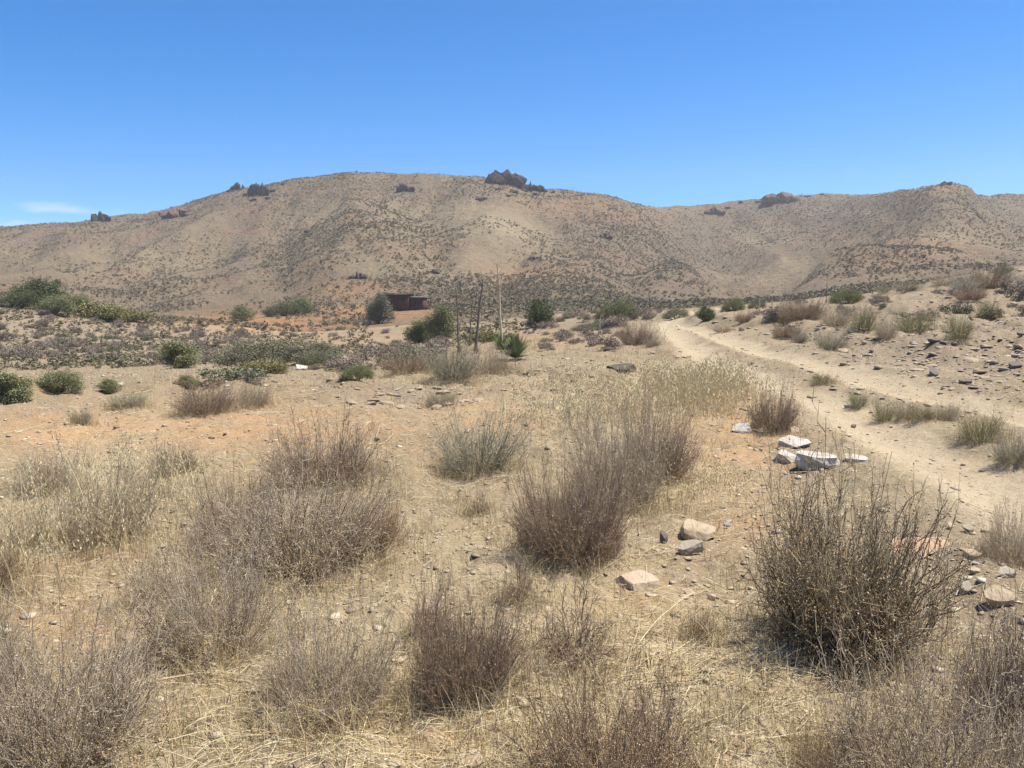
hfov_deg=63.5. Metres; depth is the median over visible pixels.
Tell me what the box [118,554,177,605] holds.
dry shrub
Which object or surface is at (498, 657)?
dry shrub
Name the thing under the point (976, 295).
dry shrub
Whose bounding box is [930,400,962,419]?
dry shrub
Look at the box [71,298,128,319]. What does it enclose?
thicket bush
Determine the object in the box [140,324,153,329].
shrub
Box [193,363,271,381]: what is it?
green bush
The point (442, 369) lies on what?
dry shrub
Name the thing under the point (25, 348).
shrub
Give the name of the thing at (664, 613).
dead stem
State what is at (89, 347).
shrub
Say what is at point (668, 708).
dry shrub
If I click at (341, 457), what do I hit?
dry shrub
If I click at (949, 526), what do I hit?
rock
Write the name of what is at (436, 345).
shrub
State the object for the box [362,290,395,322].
green bush
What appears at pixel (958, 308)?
shrub
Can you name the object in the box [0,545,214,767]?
dry shrub
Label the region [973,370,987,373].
stone
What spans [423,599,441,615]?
rock
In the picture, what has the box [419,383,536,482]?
dry shrub
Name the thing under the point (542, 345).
shrub
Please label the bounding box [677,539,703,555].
rock
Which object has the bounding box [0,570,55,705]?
dry shrub
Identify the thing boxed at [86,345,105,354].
shrub
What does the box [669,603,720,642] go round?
dry shrub
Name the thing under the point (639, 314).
shrub
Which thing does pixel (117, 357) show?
green bush
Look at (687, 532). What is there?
rock
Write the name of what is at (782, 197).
rock outcrop
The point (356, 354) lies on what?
shrub
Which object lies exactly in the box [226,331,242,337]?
shrub
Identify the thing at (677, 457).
dry shrub
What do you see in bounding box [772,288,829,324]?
dry shrub
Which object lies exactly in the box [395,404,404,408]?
stone
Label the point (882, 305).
shrub
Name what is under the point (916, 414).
dry shrub
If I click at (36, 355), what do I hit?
shrub
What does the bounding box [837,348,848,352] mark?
stone
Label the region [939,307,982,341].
dry shrub
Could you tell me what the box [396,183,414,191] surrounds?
rock outcrop
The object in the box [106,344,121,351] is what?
shrub
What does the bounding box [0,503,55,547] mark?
dry shrub
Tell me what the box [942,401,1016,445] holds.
dry shrub
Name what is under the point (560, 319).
shrub
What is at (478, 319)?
dead stalks
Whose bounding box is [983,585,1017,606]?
rock
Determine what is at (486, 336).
green bush
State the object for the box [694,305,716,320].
green bush
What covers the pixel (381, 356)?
shrub
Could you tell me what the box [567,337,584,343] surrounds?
shrub
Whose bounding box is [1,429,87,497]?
dry shrub
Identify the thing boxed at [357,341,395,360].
shrub
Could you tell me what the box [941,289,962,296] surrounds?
shrub
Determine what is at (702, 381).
oat grass
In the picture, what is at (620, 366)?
rock
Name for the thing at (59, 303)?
thicket bush
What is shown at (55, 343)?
shrub
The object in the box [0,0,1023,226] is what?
sky
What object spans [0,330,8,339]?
shrub
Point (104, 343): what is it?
shrub
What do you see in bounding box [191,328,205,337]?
shrub
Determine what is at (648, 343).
dry shrub
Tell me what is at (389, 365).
dry shrub
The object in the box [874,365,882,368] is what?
stone
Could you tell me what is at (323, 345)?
green bush
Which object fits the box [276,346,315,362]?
shrub
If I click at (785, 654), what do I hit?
rock
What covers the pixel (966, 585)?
rock
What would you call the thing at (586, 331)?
shrub
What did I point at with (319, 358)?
shrub
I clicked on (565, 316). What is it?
shrub
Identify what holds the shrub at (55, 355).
on the ground at (422, 422)
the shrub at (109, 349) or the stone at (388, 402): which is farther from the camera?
the shrub at (109, 349)
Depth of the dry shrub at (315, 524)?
4.63 m
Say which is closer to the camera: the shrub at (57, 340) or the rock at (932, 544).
the rock at (932, 544)
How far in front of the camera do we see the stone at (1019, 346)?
14.95 m
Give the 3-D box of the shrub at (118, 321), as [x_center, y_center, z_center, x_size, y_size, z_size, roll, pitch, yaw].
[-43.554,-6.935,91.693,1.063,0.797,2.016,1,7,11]
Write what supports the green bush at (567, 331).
on the ground at (422, 422)
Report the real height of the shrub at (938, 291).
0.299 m
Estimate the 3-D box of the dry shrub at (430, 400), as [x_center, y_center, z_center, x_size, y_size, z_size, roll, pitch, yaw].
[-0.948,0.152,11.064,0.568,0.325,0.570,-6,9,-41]
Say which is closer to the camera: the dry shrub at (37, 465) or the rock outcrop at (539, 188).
the dry shrub at (37, 465)
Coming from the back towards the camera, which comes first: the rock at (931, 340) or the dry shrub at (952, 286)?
the dry shrub at (952, 286)
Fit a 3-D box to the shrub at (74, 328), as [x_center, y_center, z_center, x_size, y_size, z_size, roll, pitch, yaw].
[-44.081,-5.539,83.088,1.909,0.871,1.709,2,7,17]
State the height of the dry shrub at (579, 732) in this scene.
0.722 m
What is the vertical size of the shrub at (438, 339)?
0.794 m
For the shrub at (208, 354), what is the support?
on the ground at (422, 422)
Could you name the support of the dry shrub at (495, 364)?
on the ground at (422, 422)
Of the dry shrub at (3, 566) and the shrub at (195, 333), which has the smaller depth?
the dry shrub at (3, 566)
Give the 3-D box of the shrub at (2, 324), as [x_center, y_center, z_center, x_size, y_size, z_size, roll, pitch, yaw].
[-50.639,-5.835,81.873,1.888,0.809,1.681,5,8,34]
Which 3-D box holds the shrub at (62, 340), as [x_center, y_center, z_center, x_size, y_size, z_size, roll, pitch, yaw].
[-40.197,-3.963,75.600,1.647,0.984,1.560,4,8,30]
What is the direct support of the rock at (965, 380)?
on the ground at (422, 422)
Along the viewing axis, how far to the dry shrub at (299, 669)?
3.12 m
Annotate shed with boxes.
[385,293,428,310]
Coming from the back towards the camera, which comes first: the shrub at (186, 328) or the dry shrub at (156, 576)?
the shrub at (186, 328)
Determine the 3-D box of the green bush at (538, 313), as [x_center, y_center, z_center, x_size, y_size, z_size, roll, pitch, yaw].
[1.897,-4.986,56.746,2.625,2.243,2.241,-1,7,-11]
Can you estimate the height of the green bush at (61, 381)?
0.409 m
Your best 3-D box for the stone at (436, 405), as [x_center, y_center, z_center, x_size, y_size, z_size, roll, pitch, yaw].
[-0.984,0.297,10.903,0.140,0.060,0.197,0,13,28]
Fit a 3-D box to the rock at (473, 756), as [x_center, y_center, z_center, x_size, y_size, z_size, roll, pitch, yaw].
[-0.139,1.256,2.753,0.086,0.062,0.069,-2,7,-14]
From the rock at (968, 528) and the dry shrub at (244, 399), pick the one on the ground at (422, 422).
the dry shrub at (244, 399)
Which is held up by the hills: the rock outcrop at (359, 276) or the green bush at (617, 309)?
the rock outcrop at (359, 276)
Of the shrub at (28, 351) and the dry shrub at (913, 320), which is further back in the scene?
the shrub at (28, 351)
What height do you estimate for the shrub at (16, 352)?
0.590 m
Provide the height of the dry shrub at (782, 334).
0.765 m
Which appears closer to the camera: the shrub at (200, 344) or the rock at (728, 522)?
the rock at (728, 522)
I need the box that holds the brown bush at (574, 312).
[561,308,586,316]
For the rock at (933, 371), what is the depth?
12.69 m
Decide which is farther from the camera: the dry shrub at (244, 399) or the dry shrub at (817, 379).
the dry shrub at (817, 379)
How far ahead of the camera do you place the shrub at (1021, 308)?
22.55 m
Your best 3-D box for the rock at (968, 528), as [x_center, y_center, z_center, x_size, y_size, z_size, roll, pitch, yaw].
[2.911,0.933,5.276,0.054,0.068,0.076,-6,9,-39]
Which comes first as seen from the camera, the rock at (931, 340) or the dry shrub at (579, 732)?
the dry shrub at (579, 732)
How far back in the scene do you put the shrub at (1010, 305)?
25.66 m
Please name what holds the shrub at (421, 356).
on the ground at (422, 422)
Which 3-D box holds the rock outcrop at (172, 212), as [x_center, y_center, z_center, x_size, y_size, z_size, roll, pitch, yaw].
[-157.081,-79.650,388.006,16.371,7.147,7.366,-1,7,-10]
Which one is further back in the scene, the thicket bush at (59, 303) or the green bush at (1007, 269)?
the thicket bush at (59, 303)
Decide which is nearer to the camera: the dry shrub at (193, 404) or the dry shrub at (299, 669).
the dry shrub at (299, 669)
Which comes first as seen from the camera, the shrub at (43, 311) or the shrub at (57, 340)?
the shrub at (57, 340)
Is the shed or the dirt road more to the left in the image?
the shed
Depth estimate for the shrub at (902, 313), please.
23.94 m
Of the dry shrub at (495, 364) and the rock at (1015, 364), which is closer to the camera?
the rock at (1015, 364)
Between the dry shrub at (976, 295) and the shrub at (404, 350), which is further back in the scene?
the dry shrub at (976, 295)
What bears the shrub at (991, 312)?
on the ground at (422, 422)
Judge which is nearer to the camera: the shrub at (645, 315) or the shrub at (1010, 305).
the shrub at (1010, 305)
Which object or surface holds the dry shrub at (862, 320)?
on the ground at (422, 422)
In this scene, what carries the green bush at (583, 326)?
on the ground at (422, 422)
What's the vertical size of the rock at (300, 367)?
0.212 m
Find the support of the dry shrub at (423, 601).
on the ground at (422, 422)
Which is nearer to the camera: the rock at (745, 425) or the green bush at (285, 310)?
the rock at (745, 425)
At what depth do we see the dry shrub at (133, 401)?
11.46 m
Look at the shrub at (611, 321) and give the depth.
35.12 m
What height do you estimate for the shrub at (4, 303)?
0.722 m
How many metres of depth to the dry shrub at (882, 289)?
46.67 m
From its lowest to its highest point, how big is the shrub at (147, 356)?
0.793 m
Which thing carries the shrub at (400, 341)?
on the ground at (422, 422)
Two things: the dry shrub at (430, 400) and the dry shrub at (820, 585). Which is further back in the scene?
the dry shrub at (430, 400)
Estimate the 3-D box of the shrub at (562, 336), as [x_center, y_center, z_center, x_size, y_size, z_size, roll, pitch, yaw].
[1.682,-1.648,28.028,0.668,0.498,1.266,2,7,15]
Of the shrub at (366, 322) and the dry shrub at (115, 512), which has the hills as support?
the shrub at (366, 322)
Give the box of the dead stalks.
[470,279,483,352]
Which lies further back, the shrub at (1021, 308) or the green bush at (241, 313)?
the green bush at (241, 313)
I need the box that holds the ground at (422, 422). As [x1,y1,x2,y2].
[0,266,1023,767]
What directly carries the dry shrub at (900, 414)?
on the dirt road
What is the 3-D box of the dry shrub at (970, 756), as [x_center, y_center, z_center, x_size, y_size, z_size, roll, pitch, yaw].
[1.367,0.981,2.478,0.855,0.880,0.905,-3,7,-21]
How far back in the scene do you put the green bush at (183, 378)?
13.58 m
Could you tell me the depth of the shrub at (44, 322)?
83.67 m
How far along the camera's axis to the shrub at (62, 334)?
80.41 m
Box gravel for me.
[0,270,1023,767]
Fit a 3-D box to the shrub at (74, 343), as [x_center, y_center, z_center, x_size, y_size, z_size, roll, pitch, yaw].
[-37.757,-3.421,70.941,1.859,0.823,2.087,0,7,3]
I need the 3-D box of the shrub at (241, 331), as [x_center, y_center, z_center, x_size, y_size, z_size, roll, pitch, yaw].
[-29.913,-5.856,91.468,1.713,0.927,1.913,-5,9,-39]
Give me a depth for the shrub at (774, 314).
27.76 m
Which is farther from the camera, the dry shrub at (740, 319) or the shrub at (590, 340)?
the dry shrub at (740, 319)
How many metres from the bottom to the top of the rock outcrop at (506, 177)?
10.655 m
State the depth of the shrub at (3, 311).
88.96 m
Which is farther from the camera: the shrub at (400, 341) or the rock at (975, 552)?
the shrub at (400, 341)
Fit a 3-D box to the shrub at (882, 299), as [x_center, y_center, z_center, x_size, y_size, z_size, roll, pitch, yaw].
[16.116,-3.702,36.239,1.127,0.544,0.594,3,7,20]
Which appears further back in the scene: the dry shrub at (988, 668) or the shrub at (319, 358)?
the shrub at (319, 358)
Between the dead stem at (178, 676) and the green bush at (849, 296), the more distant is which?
the green bush at (849, 296)
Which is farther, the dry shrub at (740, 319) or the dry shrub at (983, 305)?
the dry shrub at (740, 319)
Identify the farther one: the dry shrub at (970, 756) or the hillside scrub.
the hillside scrub
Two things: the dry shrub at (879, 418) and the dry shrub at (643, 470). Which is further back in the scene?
the dry shrub at (879, 418)
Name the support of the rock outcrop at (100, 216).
on the hills
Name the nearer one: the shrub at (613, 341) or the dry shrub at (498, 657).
the dry shrub at (498, 657)
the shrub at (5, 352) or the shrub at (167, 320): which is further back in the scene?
the shrub at (167, 320)
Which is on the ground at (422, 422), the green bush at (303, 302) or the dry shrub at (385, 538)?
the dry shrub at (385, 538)
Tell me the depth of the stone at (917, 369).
13.77 m
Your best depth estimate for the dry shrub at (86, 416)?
10.02 m
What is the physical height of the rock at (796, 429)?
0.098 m
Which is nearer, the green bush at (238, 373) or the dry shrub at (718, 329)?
the green bush at (238, 373)
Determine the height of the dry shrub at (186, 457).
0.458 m
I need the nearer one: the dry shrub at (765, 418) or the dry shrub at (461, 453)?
the dry shrub at (461, 453)
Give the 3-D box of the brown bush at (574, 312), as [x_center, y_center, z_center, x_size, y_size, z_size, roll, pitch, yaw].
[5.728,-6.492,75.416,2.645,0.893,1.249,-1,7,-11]
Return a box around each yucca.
[452,290,463,351]
[466,298,473,345]
[489,260,508,351]
[499,331,533,357]
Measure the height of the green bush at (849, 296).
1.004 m
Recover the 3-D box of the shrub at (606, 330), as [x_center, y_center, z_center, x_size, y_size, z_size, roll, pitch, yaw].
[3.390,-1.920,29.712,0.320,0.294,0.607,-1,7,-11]
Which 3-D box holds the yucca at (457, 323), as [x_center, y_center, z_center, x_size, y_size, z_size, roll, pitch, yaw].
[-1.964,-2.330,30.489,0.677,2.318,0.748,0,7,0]
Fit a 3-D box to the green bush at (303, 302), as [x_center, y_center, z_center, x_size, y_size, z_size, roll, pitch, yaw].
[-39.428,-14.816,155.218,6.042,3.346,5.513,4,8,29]
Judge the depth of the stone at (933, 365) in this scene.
14.20 m
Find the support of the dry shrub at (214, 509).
on the ground at (422, 422)
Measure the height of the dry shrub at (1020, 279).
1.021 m
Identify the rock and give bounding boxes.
[294,364,307,369]
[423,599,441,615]
[457,749,483,767]
[607,363,635,372]
[614,570,659,590]
[660,530,667,543]
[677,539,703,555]
[680,518,715,540]
[684,588,693,595]
[707,594,715,600]
[724,519,731,526]
[732,422,751,433]
[772,449,795,463]
[773,648,793,660]
[776,435,810,448]
[790,426,798,432]
[795,450,839,471]
[844,453,867,462]
[890,537,949,557]
[928,338,940,342]
[929,366,939,376]
[945,522,954,528]
[958,580,971,593]
[959,378,971,383]
[962,524,975,532]
[962,549,981,559]
[969,567,979,573]
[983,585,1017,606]
[999,566,1015,577]
[1009,360,1022,368]
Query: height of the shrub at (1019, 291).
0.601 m
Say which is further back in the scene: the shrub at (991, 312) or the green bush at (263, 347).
the green bush at (263, 347)
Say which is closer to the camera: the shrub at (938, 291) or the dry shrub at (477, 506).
the dry shrub at (477, 506)
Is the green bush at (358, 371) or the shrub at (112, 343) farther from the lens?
the shrub at (112, 343)
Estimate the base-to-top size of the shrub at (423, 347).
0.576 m
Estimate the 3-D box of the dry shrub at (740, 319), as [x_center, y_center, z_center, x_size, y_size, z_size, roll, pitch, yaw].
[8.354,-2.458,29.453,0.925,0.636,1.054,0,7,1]
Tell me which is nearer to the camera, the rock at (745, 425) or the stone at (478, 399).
the rock at (745, 425)
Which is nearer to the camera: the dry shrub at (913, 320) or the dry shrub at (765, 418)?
the dry shrub at (765, 418)
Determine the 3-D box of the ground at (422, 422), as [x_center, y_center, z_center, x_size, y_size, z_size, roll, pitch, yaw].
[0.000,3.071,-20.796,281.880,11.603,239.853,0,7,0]
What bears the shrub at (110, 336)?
on the ground at (422, 422)
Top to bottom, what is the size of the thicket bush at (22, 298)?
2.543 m
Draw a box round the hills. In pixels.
[0,172,1023,331]
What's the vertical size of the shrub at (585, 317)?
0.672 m
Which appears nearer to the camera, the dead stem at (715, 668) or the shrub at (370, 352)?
the dead stem at (715, 668)
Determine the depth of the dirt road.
10.32 m
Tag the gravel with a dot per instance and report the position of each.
(452, 588)
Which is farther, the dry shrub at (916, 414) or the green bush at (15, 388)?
the green bush at (15, 388)
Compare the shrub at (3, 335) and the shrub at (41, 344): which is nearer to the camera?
the shrub at (41, 344)
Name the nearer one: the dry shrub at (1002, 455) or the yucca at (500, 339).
the dry shrub at (1002, 455)
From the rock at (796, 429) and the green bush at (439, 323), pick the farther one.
the green bush at (439, 323)
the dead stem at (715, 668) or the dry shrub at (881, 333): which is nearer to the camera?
the dead stem at (715, 668)
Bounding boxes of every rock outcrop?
[91,211,110,221]
[159,206,192,218]
[230,182,243,190]
[247,182,269,195]
[347,272,367,278]
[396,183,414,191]
[428,269,439,273]
[475,196,487,200]
[485,169,526,187]
[519,181,544,191]
[593,233,612,238]
[704,207,725,214]
[761,192,800,204]
[940,181,952,185]
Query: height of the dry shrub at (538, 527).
1.100 m
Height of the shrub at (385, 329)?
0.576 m
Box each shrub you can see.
[0,301,8,306]
[0,309,9,313]
[0,321,9,328]
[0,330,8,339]
[0,348,16,356]
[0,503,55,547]
[0,520,30,596]
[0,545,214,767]
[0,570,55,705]
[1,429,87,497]
[6,349,19,355]
[14,345,32,352]
[18,347,35,356]
[29,339,50,348]
[30,351,42,358]
[33,309,51,314]
[33,317,52,326]
[33,329,48,337]
[38,423,174,552]
[42,340,59,346]
[49,351,69,359]
[50,335,69,343]
[54,331,74,336]
[58,340,80,348]
[60,336,81,343]
[61,325,81,332]
[66,404,95,424]
[78,344,98,351]
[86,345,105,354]
[91,315,106,319]
[97,340,111,346]
[99,333,120,338]
[103,489,302,679]
[105,340,124,348]
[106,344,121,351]
[106,387,151,408]
[113,318,124,323]
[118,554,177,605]
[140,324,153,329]
[140,331,154,340]
[145,351,159,360]
[148,431,199,476]
[164,317,176,322]
[164,403,410,605]
[165,367,245,416]
[173,443,279,557]
[182,326,190,330]
[190,339,209,347]
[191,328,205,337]
[198,345,215,352]
[200,348,220,357]
[220,337,242,343]
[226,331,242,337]
[232,571,409,741]
[233,328,249,334]
[233,375,272,408]
[249,392,395,493]
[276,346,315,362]
[293,346,343,369]
[310,471,414,555]
[322,356,347,370]
[335,354,377,370]
[348,351,366,357]
[352,319,359,325]
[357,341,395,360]
[362,320,372,324]
[372,340,434,371]
[373,348,399,366]
[380,328,391,332]
[387,342,440,358]
[388,339,409,350]
[389,341,430,364]
[396,535,542,725]
[403,560,462,641]
[405,349,439,368]
[415,339,455,356]
[416,326,487,385]
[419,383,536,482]
[421,387,460,407]
[431,335,449,346]
[457,340,516,374]
[467,488,490,512]
[482,595,714,767]
[489,401,644,576]
[497,553,553,603]
[519,565,628,688]
[522,320,535,327]
[536,321,549,327]
[536,339,555,350]
[540,320,559,328]
[551,315,565,322]
[551,329,571,341]
[554,371,679,516]
[562,311,574,318]
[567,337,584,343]
[577,327,597,337]
[580,312,593,321]
[585,334,604,346]
[596,334,623,348]
[600,315,629,327]
[602,327,612,333]
[605,318,625,326]
[607,369,705,485]
[610,655,704,767]
[613,312,658,344]
[629,308,656,318]
[642,310,654,319]
[643,335,660,347]
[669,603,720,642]
[707,322,731,332]
[725,388,984,689]
[733,308,757,321]
[741,369,806,434]
[763,303,780,319]
[770,313,804,339]
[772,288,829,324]
[781,674,909,767]
[790,323,811,342]
[803,534,1023,767]
[807,369,836,385]
[808,319,854,350]
[816,297,856,327]
[834,306,858,314]
[841,297,883,331]
[843,385,872,408]
[863,395,901,421]
[867,294,892,304]
[872,310,901,339]
[873,284,894,293]
[879,302,886,308]
[888,305,944,332]
[890,276,926,291]
[891,311,914,317]
[891,400,913,418]
[903,402,935,420]
[914,309,941,318]
[926,269,962,285]
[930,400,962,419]
[931,289,945,293]
[938,300,976,314]
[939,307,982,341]
[939,543,1023,758]
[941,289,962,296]
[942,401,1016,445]
[945,271,985,292]
[952,280,989,301]
[953,254,1021,288]
[970,487,1023,565]
[973,295,1003,318]
[975,306,1005,317]
[978,268,1023,285]
[985,423,1023,468]
[992,278,1017,291]
[1001,281,1023,297]
[1006,302,1017,307]
[1014,302,1023,314]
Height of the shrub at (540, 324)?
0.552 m
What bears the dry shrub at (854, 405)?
on the dirt road
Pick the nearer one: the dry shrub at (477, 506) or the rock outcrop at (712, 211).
the dry shrub at (477, 506)
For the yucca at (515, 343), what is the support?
on the ground at (422, 422)
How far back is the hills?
324.13 m
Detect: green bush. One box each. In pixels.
[0,368,39,404]
[30,367,89,392]
[84,349,128,361]
[94,378,122,392]
[152,338,203,368]
[175,374,200,388]
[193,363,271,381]
[203,333,321,367]
[227,304,256,320]
[234,357,291,373]
[260,300,305,315]
[287,296,319,312]
[300,341,344,359]
[338,363,376,380]
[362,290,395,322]
[399,318,431,342]
[421,302,460,338]
[467,327,505,341]
[522,295,557,326]
[553,329,575,336]
[570,321,612,330]
[591,298,640,320]
[661,306,689,319]
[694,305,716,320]
[720,298,745,310]
[747,298,766,308]
[826,287,867,304]
[990,265,1015,273]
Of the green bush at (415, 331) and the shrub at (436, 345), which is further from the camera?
the green bush at (415, 331)
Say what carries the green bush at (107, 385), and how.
on the ground at (422, 422)
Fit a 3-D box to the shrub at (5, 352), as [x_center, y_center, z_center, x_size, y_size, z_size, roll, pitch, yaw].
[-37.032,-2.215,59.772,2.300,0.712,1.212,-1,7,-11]
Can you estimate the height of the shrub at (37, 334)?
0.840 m
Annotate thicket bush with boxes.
[0,288,44,307]
[27,292,80,313]
[65,293,95,311]
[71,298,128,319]
[102,306,154,321]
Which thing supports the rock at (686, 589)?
on the ground at (422, 422)
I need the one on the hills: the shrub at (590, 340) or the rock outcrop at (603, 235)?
the rock outcrop at (603, 235)
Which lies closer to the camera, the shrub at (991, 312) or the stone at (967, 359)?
the stone at (967, 359)
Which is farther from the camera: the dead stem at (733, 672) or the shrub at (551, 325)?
the shrub at (551, 325)
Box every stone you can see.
[383,401,393,404]
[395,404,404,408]
[431,404,442,409]
[473,398,483,401]
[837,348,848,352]
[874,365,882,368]
[909,368,923,370]
[925,364,937,367]
[963,357,978,362]
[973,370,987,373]
[1013,344,1023,348]
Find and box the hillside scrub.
[0,171,1023,371]
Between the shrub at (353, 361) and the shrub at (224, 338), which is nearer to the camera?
the shrub at (353, 361)
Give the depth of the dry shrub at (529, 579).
4.13 m
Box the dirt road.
[651,304,1023,582]
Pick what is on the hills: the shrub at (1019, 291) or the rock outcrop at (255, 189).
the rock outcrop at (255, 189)
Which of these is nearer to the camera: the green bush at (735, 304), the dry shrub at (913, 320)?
the dry shrub at (913, 320)
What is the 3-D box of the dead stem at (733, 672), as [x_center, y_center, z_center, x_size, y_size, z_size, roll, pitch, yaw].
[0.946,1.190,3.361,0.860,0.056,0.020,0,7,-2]
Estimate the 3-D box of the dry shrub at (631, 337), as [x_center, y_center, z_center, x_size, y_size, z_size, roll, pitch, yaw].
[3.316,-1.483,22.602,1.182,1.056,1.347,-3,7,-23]
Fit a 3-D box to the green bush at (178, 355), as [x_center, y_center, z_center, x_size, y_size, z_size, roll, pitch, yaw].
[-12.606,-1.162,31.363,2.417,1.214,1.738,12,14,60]
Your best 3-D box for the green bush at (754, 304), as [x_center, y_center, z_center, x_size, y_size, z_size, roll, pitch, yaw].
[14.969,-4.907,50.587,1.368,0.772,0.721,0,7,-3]
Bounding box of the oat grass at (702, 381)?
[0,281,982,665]
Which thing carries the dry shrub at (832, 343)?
on the ground at (422, 422)
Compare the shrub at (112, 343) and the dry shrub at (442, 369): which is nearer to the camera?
the dry shrub at (442, 369)
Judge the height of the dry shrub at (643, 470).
1.246 m
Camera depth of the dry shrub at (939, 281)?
43.76 m
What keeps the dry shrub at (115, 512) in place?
on the ground at (422, 422)
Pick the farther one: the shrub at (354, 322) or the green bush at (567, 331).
the shrub at (354, 322)
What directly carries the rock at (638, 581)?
on the ground at (422, 422)
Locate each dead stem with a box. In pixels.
[140,671,213,685]
[455,655,519,750]
[621,665,823,676]
[640,591,698,641]
[641,671,847,684]
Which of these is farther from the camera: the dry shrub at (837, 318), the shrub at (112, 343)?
the shrub at (112, 343)
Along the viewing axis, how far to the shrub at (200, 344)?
70.31 m
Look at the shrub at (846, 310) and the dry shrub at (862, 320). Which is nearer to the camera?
the dry shrub at (862, 320)
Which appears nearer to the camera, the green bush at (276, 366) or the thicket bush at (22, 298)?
the green bush at (276, 366)
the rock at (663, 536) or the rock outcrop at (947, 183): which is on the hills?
the rock outcrop at (947, 183)
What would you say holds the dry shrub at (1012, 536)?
on the ground at (422, 422)
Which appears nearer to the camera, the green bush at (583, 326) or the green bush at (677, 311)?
the green bush at (583, 326)
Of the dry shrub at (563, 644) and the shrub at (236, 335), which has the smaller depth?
the dry shrub at (563, 644)
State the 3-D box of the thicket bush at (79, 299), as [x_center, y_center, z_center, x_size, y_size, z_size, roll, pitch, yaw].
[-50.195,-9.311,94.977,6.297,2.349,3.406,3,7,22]
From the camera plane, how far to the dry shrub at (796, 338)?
20.91 m
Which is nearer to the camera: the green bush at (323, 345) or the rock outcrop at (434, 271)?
the green bush at (323, 345)
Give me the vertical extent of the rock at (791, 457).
0.158 m
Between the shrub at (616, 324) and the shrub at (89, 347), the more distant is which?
the shrub at (89, 347)
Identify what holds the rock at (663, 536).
on the ground at (422, 422)
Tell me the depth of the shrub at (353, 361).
20.66 m
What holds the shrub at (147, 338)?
on the ground at (422, 422)
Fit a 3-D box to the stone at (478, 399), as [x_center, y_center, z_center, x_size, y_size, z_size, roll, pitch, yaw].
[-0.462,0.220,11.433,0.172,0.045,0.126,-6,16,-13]
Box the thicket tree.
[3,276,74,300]
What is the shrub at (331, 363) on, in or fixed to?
on the ground at (422, 422)
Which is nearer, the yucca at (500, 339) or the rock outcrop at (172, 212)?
the yucca at (500, 339)
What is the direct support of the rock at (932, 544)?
on the ground at (422, 422)
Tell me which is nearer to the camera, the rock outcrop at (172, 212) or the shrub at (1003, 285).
the shrub at (1003, 285)
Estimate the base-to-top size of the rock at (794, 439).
0.151 m
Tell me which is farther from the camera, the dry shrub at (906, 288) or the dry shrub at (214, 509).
the dry shrub at (906, 288)
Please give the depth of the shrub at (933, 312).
22.93 m
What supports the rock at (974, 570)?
on the ground at (422, 422)
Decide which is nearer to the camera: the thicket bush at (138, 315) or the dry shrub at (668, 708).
the dry shrub at (668, 708)
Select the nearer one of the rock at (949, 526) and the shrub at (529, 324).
the rock at (949, 526)
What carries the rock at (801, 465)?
on the ground at (422, 422)
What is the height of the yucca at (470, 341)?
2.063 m
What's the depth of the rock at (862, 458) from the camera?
7.24 m
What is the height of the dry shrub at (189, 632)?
0.864 m
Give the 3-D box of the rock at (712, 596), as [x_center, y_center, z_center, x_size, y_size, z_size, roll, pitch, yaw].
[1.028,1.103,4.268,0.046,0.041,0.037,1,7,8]
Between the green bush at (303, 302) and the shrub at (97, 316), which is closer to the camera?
the shrub at (97, 316)
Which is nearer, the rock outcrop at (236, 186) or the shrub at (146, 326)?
the shrub at (146, 326)
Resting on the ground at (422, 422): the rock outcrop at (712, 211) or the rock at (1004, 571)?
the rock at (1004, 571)
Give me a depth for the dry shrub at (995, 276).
34.33 m
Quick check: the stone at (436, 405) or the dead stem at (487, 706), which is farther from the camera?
the stone at (436, 405)
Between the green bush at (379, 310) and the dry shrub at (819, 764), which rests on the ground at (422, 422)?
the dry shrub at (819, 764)
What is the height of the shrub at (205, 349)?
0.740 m
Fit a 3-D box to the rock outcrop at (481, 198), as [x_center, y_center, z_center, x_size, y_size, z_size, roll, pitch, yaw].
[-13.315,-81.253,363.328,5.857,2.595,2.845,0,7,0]
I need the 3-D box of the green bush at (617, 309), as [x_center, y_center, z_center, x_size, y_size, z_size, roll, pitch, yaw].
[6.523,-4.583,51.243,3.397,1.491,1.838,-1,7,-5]

